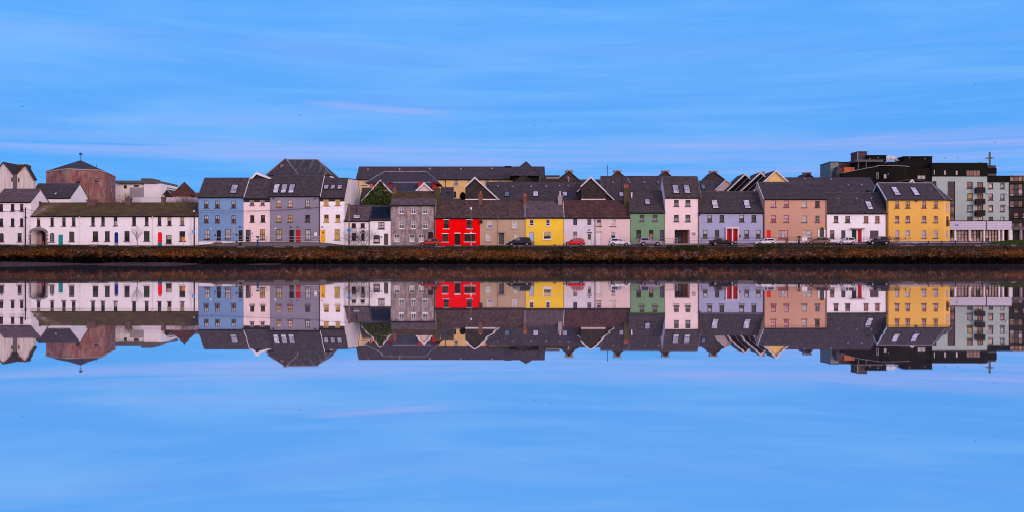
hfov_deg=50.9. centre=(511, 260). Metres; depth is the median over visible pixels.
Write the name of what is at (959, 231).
window
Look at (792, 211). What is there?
townhouse
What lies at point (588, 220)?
window
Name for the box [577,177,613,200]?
slate gable
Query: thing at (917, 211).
corner house
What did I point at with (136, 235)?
bare tree
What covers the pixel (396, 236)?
window
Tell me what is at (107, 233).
window
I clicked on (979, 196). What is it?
window
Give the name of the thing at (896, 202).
window
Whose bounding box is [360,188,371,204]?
extension
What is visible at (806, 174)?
turret
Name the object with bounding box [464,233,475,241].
window
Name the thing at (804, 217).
window
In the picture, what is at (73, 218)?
window
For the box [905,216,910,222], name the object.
window
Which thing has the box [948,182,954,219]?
window
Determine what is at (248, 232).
door
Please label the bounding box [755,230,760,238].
window
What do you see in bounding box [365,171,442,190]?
hipped roof
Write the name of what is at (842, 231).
window
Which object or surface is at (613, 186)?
mews roof
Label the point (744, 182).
stepped gables
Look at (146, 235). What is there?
window
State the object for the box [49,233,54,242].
window
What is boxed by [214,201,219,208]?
window
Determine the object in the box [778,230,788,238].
window
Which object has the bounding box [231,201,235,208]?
window
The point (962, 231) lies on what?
window
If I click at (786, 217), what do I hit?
window
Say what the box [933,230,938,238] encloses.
window
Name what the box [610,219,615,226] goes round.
window
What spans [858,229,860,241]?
door
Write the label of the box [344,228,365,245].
bare shrub
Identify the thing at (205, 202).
window
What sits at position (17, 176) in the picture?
warehouse
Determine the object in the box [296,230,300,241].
door
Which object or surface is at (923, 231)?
window
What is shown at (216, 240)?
railing
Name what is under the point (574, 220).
window
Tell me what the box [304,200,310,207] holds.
window
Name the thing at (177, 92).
sky
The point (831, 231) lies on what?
window
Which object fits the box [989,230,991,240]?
window
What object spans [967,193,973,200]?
window
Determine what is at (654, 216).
window
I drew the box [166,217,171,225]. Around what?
window
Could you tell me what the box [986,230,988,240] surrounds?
window
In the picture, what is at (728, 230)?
door
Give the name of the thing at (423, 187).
pink gable
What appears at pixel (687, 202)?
window
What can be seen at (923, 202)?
window
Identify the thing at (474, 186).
slate gable
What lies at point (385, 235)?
door
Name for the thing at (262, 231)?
window
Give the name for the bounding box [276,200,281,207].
window
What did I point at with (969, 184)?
window
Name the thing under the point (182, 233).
window
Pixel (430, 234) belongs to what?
door
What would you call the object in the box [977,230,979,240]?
window
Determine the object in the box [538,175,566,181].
flat roof block
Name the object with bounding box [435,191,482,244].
townhouse
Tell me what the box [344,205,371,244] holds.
cottage
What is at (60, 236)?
door
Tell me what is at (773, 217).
window
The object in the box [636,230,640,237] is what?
window
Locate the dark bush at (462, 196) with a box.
[459,192,464,199]
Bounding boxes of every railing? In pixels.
[198,236,319,243]
[689,237,725,243]
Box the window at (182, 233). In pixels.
[178,231,185,241]
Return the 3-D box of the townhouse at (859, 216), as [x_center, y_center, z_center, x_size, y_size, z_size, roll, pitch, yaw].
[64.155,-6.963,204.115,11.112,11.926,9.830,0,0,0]
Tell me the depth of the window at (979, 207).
234.16 m
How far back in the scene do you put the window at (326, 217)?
200.09 m
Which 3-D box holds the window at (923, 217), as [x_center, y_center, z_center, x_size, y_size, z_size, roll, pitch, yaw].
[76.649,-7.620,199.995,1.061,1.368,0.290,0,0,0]
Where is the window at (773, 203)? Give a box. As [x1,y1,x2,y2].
[770,201,776,207]
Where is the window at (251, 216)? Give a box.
[249,215,254,222]
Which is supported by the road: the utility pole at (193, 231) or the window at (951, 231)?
the utility pole at (193, 231)
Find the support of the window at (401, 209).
in the townhouse at (413, 219)
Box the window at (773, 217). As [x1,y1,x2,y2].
[770,215,776,222]
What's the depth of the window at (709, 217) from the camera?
200.14 m
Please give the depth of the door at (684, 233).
202.35 m
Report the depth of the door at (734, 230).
200.24 m
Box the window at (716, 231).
[714,230,718,238]
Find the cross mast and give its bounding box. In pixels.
[986,152,992,164]
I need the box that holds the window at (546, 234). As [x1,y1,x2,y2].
[543,231,551,239]
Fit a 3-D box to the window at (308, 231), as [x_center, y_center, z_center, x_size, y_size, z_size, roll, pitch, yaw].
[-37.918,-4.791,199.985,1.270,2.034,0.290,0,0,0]
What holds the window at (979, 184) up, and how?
in the apartment block at (978, 191)
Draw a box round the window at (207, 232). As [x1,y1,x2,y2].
[204,230,209,239]
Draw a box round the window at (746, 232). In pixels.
[744,230,749,238]
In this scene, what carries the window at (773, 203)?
in the townhouse at (792, 211)
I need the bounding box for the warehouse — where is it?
[0,162,36,192]
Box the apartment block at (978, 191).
[820,151,1023,239]
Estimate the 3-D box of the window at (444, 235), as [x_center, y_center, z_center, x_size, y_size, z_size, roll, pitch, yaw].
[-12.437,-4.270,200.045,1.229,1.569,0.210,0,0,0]
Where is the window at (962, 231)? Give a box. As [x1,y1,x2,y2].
[961,230,963,240]
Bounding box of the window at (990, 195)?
[988,194,993,200]
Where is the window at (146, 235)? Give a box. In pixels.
[143,231,149,241]
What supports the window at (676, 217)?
in the townhouse at (681, 195)
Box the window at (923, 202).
[921,201,926,208]
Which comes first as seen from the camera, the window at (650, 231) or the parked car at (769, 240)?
the parked car at (769, 240)
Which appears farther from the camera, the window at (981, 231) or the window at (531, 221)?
the window at (981, 231)
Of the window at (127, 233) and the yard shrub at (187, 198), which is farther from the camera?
the yard shrub at (187, 198)
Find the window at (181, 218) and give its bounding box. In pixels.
[179,217,184,225]
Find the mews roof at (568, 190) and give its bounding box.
[552,182,583,200]
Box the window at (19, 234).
[18,233,21,241]
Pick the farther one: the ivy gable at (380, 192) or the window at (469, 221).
the ivy gable at (380, 192)
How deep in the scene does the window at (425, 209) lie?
200.19 m
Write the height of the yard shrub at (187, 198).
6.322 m
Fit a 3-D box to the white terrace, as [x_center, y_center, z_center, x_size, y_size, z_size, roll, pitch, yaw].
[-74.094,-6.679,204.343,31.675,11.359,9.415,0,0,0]
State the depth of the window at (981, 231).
222.08 m
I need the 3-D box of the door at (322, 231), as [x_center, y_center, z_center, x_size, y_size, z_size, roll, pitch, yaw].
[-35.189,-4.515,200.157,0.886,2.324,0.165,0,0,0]
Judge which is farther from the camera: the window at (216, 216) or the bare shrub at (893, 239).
the window at (216, 216)
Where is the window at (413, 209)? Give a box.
[411,207,415,213]
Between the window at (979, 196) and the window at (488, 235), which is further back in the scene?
the window at (979, 196)
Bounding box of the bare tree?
[131,228,145,244]
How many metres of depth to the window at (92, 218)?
200.14 m
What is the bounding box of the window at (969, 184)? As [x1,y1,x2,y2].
[967,182,973,188]
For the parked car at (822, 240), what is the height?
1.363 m
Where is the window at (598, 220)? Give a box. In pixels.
[596,219,601,226]
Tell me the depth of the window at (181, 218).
200.19 m
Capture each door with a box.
[59,235,62,243]
[114,232,117,244]
[158,232,161,244]
[217,230,220,240]
[239,230,242,240]
[246,230,250,241]
[289,230,293,241]
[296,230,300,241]
[321,230,324,241]
[384,234,387,244]
[428,232,432,238]
[455,234,459,244]
[499,233,503,244]
[529,232,533,240]
[587,233,590,244]
[596,232,600,244]
[659,230,664,240]
[683,232,686,242]
[727,229,730,240]
[733,229,736,240]
[820,227,823,236]
[852,229,855,238]
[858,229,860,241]
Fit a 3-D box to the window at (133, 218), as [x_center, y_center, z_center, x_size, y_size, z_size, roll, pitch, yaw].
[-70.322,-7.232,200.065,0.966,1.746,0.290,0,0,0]
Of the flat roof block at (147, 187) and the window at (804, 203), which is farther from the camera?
the flat roof block at (147, 187)
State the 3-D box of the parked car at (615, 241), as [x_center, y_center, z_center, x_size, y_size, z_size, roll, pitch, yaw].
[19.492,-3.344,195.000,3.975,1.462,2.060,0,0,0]
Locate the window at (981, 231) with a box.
[980,230,982,240]
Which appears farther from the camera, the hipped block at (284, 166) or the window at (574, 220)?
the hipped block at (284, 166)
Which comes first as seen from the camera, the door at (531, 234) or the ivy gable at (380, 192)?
the door at (531, 234)
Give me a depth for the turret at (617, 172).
246.00 m
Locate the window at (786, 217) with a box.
[783,215,789,222]
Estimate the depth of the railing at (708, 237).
198.23 m
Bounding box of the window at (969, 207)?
[967,205,972,211]
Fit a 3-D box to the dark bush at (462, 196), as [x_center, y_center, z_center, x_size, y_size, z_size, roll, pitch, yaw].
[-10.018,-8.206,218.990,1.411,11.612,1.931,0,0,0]
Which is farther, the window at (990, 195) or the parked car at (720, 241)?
the window at (990, 195)
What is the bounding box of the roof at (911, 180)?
[897,179,933,183]
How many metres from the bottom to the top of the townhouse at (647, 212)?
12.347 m
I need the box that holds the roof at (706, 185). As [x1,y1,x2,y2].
[698,180,714,190]
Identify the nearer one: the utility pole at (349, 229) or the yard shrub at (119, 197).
the utility pole at (349, 229)
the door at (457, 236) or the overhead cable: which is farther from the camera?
the door at (457, 236)
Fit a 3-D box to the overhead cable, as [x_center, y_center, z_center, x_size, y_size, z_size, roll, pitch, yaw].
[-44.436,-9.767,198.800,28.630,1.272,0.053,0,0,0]
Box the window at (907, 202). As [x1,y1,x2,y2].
[905,201,910,208]
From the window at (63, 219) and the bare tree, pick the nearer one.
the bare tree
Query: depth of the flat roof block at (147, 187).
251.70 m
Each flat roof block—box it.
[116,178,177,201]
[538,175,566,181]
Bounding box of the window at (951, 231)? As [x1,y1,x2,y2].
[950,230,953,240]
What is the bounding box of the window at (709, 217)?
[707,215,711,221]
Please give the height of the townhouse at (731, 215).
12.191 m
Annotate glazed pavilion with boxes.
[950,220,1011,240]
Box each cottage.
[35,183,88,201]
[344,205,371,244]
[369,205,390,244]
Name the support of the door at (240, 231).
in the townhouse at (222, 200)
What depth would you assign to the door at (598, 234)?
200.09 m
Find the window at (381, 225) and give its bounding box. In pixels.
[378,222,384,228]
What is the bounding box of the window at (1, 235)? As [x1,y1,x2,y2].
[0,233,3,241]
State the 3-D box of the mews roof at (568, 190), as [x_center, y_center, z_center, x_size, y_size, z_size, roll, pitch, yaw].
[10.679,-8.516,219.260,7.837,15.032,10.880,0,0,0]
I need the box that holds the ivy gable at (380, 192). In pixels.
[361,180,392,204]
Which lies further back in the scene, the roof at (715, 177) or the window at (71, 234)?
the roof at (715, 177)
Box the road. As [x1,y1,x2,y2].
[141,243,1023,246]
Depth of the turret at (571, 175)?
246.00 m
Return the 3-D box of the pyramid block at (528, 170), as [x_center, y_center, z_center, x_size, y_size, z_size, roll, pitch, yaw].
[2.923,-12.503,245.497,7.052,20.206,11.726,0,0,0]
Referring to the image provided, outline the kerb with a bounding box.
[921,244,999,244]
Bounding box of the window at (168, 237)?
[166,235,171,243]
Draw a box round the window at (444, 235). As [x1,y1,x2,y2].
[442,233,447,241]
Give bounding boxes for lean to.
[162,189,173,196]
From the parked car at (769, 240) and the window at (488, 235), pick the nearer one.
the parked car at (769, 240)
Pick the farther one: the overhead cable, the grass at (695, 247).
the overhead cable
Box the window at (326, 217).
[323,215,328,222]
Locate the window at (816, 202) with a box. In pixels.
[814,201,820,207]
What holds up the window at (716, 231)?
in the townhouse at (731, 215)
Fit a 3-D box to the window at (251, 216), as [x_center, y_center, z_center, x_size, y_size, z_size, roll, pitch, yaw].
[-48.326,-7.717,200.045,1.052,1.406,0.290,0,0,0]
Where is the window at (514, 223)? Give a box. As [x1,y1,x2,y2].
[511,221,517,228]
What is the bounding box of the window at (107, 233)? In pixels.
[104,231,109,241]
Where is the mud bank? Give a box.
[0,262,275,263]
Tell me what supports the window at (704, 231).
in the townhouse at (731, 215)
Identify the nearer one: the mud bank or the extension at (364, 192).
the mud bank
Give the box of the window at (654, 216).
[652,215,657,221]
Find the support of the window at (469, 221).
in the townhouse at (457, 222)
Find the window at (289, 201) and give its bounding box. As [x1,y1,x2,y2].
[287,200,292,207]
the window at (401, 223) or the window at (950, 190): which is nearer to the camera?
the window at (401, 223)
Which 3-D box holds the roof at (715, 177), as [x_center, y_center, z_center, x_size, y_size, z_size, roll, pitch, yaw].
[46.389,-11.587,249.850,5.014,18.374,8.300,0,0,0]
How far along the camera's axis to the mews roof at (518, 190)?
216.65 m
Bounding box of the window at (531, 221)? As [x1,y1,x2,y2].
[529,219,533,225]
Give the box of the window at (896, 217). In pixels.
[894,216,899,222]
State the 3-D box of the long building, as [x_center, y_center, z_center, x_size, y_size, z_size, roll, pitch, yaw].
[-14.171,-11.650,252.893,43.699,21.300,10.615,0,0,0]
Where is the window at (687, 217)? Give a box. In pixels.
[685,215,690,221]
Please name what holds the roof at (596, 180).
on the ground
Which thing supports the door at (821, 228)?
in the townhouse at (792, 211)
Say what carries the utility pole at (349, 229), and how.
on the road
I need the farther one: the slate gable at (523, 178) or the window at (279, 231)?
the slate gable at (523, 178)
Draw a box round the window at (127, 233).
[123,231,129,241]
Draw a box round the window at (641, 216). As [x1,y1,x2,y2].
[639,215,644,221]
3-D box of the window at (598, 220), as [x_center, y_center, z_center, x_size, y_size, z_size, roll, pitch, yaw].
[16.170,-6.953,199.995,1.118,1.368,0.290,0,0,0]
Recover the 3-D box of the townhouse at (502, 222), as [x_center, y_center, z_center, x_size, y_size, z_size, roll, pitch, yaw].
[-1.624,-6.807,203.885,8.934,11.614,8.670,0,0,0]
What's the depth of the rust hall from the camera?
230.59 m
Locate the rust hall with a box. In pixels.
[45,152,115,201]
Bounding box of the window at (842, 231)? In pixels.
[841,230,844,238]
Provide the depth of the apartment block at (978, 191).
234.00 m
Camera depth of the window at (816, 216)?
200.09 m
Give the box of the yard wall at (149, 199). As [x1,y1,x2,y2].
[132,197,197,201]
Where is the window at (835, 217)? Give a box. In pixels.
[833,216,838,222]
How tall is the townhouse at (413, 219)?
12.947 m
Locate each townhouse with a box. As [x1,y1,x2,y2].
[0,189,48,244]
[197,178,249,244]
[242,179,272,241]
[269,175,324,241]
[319,178,360,244]
[390,187,440,244]
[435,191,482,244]
[479,194,526,244]
[525,191,563,244]
[563,200,595,244]
[594,184,630,244]
[628,190,664,243]
[660,176,701,243]
[698,191,763,243]
[755,182,827,242]
[825,192,886,241]
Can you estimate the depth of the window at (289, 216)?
200.09 m
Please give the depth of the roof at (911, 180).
217.70 m
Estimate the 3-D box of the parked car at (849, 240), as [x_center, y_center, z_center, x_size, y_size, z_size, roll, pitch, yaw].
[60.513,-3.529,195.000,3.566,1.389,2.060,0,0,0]
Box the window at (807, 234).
[803,231,812,238]
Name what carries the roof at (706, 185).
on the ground
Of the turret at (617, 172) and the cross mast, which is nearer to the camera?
the cross mast
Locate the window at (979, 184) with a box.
[977,182,982,186]
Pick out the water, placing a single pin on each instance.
(510, 386)
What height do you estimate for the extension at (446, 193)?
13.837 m
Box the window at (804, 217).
[801,215,807,222]
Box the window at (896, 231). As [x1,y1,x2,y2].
[894,230,899,238]
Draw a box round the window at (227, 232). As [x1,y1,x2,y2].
[224,230,229,239]
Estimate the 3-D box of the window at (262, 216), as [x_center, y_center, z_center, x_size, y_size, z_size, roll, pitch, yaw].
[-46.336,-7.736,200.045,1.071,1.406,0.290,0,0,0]
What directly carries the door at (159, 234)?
in the white terrace
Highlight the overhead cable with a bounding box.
[202,204,346,210]
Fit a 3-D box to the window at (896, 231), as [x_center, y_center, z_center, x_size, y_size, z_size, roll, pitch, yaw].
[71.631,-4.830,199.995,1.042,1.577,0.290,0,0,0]
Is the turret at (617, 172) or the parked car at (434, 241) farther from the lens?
the turret at (617, 172)
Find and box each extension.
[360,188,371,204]
[391,182,431,190]
[440,187,453,199]
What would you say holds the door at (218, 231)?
in the townhouse at (222, 200)
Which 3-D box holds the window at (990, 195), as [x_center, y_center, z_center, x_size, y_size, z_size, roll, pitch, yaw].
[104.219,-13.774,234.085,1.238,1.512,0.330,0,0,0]
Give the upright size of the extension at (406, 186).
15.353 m
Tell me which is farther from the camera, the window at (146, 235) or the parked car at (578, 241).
the window at (146, 235)
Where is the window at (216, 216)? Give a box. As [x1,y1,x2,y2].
[215,215,218,222]
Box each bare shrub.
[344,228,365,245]
[350,225,376,245]
[888,236,901,243]
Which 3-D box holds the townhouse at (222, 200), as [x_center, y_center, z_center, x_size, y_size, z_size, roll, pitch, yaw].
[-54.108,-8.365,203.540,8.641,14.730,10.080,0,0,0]
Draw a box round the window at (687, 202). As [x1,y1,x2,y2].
[685,200,690,206]
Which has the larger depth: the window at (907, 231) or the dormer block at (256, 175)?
the dormer block at (256, 175)
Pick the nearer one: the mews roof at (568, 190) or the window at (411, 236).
the window at (411, 236)
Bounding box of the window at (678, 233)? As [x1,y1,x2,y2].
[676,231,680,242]
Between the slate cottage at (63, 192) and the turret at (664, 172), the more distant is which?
the turret at (664, 172)
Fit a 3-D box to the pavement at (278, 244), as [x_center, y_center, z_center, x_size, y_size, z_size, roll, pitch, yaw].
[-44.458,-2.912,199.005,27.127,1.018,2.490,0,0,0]
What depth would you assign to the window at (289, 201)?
200.09 m
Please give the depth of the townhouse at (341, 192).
200.11 m
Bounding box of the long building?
[356,166,544,197]
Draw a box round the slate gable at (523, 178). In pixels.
[515,174,532,181]
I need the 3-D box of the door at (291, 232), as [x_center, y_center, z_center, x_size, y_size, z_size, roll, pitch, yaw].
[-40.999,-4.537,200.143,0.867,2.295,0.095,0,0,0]
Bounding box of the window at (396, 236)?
[394,234,399,241]
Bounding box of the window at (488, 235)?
[485,233,491,241]
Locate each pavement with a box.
[198,242,343,245]
[631,241,994,244]
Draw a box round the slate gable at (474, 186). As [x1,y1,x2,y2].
[465,177,499,199]
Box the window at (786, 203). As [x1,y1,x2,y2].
[783,201,789,207]
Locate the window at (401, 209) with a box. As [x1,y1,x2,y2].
[399,207,403,213]
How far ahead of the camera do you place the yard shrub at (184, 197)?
210.55 m
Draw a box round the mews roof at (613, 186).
[600,176,661,199]
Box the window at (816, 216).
[814,215,820,222]
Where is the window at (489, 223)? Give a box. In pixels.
[487,221,492,228]
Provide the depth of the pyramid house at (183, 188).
240.61 m
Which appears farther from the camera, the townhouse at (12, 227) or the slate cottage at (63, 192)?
the slate cottage at (63, 192)
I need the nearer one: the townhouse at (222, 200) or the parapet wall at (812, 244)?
the parapet wall at (812, 244)
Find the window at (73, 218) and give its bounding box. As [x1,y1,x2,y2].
[71,217,75,226]
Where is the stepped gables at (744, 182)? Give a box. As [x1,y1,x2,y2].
[714,170,788,190]
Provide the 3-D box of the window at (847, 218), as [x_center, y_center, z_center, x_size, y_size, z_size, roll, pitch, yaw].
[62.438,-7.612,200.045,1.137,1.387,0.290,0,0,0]
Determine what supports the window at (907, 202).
in the corner house at (917, 211)
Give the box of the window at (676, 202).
[673,200,679,206]
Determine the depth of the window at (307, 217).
200.05 m
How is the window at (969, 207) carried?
in the apartment block at (978, 191)
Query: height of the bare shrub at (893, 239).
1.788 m
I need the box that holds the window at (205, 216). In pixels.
[204,215,207,222]
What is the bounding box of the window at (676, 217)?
[673,215,679,221]
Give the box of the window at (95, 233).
[92,231,98,241]
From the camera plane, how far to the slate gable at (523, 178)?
226.00 m
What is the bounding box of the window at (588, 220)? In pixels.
[586,219,591,225]
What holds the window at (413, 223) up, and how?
in the townhouse at (413, 219)
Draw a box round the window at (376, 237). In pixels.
[374,235,379,242]
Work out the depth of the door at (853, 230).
200.14 m
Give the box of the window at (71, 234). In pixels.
[68,232,74,241]
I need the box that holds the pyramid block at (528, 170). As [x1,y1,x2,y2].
[510,161,540,181]
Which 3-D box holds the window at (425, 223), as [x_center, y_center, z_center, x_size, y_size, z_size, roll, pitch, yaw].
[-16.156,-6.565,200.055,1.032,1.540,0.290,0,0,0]
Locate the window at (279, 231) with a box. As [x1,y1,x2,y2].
[276,229,281,239]
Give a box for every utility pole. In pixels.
[24,207,26,244]
[192,209,194,244]
[347,203,350,245]
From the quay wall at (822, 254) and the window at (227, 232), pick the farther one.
the window at (227, 232)
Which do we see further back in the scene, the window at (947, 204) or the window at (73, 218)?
the window at (947, 204)
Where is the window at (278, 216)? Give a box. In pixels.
[276,215,281,222]
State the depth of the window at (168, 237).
200.19 m
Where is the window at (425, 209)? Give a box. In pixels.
[422,207,427,213]
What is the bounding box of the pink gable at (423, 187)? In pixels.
[415,183,432,190]
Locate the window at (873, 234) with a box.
[869,231,877,238]
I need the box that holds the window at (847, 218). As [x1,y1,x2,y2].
[845,216,849,222]
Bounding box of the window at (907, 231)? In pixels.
[905,230,910,238]
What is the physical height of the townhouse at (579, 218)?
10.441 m
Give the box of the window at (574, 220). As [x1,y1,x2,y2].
[572,219,577,225]
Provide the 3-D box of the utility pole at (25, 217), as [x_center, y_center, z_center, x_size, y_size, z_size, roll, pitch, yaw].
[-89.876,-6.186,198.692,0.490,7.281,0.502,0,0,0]
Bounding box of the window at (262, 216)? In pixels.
[260,215,265,222]
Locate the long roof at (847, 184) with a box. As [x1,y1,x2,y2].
[785,177,874,192]
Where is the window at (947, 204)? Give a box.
[946,203,948,212]
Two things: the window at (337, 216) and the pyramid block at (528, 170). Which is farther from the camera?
the pyramid block at (528, 170)
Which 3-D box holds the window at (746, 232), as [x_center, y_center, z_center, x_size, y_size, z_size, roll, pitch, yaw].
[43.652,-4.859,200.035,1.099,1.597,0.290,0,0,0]
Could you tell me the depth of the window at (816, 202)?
200.09 m
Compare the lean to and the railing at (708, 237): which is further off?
the lean to
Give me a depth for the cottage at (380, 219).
200.05 m
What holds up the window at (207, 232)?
in the townhouse at (222, 200)
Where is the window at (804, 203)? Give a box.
[801,201,807,207]
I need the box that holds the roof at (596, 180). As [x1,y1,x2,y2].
[579,179,599,184]
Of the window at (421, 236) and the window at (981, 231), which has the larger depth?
the window at (981, 231)
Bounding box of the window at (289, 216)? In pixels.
[287,215,292,222]
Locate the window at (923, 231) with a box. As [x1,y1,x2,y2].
[921,230,926,238]
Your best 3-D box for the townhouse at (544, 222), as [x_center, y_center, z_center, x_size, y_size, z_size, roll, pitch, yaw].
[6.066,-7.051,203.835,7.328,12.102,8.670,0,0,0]
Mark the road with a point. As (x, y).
(615, 245)
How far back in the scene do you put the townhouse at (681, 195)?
199.95 m
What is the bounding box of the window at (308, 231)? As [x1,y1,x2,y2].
[306,229,310,238]
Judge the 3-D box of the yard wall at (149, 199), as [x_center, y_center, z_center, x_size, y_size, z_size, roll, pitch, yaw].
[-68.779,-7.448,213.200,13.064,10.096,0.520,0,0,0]
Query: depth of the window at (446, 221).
200.14 m
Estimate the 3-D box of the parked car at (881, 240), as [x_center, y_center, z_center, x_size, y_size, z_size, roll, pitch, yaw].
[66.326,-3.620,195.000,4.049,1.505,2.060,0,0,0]
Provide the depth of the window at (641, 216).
200.19 m
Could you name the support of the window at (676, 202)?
in the townhouse at (681, 195)
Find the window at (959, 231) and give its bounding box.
[958,230,960,240]
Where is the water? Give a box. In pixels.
[0,264,1023,511]
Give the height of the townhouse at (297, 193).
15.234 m
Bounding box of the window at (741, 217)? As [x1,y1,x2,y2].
[739,215,743,221]
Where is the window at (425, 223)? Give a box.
[423,221,427,228]
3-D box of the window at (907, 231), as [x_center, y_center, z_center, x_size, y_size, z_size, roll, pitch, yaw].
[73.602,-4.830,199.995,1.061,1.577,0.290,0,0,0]
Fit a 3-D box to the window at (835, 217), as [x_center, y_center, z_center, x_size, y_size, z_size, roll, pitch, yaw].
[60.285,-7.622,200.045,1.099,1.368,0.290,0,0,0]
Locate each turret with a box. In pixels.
[560,170,579,181]
[612,170,623,175]
[659,170,670,175]
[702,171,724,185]
[798,172,812,176]
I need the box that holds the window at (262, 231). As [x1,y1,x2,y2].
[260,229,264,239]
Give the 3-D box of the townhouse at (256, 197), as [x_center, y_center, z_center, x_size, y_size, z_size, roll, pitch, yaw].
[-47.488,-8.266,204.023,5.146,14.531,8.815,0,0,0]
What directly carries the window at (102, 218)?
in the white terrace
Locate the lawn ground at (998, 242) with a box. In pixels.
[987,241,1023,244]
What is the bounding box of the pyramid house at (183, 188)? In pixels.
[171,182,198,200]
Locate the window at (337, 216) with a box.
[335,215,340,222]
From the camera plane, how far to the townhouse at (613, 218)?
200.10 m
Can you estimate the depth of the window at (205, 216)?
200.09 m
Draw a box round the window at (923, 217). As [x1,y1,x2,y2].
[921,216,926,222]
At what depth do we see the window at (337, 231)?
200.14 m
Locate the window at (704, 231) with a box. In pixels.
[702,230,707,238]
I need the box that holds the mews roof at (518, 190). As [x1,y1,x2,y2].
[486,182,552,199]
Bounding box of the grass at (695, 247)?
[33,240,1023,249]
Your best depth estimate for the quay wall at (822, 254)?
190.65 m
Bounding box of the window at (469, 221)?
[466,219,472,228]
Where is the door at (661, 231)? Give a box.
[659,230,664,240]
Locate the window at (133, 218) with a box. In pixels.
[132,217,135,225]
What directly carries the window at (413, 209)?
in the townhouse at (413, 219)
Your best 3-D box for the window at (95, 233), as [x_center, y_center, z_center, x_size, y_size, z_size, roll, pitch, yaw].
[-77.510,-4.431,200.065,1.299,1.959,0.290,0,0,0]
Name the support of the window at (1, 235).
in the townhouse at (12, 227)
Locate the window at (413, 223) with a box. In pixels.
[411,221,415,228]
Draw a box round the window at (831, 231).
[829,230,834,238]
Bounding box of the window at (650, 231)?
[649,230,652,237]
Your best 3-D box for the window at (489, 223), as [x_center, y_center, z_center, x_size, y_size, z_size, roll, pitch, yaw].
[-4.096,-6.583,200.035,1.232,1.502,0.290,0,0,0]
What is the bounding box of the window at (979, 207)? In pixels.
[977,205,982,209]
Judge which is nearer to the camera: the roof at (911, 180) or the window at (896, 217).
the window at (896, 217)
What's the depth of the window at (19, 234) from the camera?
200.12 m
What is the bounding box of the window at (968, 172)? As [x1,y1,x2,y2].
[966,170,979,175]
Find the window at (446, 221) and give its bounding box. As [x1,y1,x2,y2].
[443,219,448,228]
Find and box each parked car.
[418,238,440,245]
[506,237,531,245]
[563,238,584,245]
[608,238,630,245]
[638,237,662,245]
[708,238,736,244]
[753,238,775,244]
[805,237,830,243]
[835,237,856,244]
[865,236,889,244]
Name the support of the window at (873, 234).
in the townhouse at (859, 216)
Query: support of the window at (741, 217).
in the townhouse at (731, 215)
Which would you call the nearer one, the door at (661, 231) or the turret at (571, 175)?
the door at (661, 231)
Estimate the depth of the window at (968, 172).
233.99 m
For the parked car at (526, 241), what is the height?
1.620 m
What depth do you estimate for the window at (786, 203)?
200.09 m
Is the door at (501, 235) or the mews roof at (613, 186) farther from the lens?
the mews roof at (613, 186)
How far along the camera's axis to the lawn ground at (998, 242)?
194.71 m
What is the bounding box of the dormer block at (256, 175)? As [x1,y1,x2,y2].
[250,172,272,178]
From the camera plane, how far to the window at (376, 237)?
200.14 m
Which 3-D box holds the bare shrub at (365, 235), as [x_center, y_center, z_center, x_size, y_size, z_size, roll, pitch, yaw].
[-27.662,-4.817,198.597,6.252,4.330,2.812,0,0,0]
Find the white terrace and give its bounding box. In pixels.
[29,195,198,244]
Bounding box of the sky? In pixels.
[0,0,1023,201]
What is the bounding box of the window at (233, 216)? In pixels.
[232,215,235,222]
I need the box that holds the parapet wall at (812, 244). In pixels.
[757,243,835,246]
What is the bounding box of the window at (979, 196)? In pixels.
[977,194,982,198]
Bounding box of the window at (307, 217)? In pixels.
[304,215,310,222]
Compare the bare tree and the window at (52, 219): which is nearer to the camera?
the bare tree
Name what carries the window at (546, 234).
in the townhouse at (544, 222)
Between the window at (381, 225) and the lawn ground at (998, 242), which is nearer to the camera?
the lawn ground at (998, 242)
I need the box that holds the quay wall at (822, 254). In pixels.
[0,244,1023,263]
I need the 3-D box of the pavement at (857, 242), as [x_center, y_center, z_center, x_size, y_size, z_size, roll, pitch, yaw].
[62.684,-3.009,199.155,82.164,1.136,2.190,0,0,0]
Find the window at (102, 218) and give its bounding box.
[101,217,104,225]
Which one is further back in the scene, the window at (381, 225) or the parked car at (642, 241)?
the window at (381, 225)
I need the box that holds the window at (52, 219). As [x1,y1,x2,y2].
[49,218,54,226]
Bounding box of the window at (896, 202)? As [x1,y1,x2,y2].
[894,201,899,208]
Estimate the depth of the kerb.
192.60 m
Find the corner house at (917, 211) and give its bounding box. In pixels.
[873,182,952,240]
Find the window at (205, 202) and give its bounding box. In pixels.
[203,201,208,208]
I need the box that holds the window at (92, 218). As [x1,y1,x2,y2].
[91,217,94,225]
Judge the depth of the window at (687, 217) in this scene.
200.09 m
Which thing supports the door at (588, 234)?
in the townhouse at (579, 218)
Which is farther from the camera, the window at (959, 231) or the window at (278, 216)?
the window at (959, 231)
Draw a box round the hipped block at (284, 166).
[266,158,338,178]
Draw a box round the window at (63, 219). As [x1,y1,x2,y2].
[61,218,65,226]
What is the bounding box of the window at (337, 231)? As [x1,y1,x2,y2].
[335,229,339,239]
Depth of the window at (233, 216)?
200.14 m
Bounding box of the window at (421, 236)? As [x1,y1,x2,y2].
[419,234,423,241]
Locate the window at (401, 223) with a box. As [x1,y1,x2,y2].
[399,221,403,228]
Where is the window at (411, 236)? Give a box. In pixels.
[409,234,414,241]

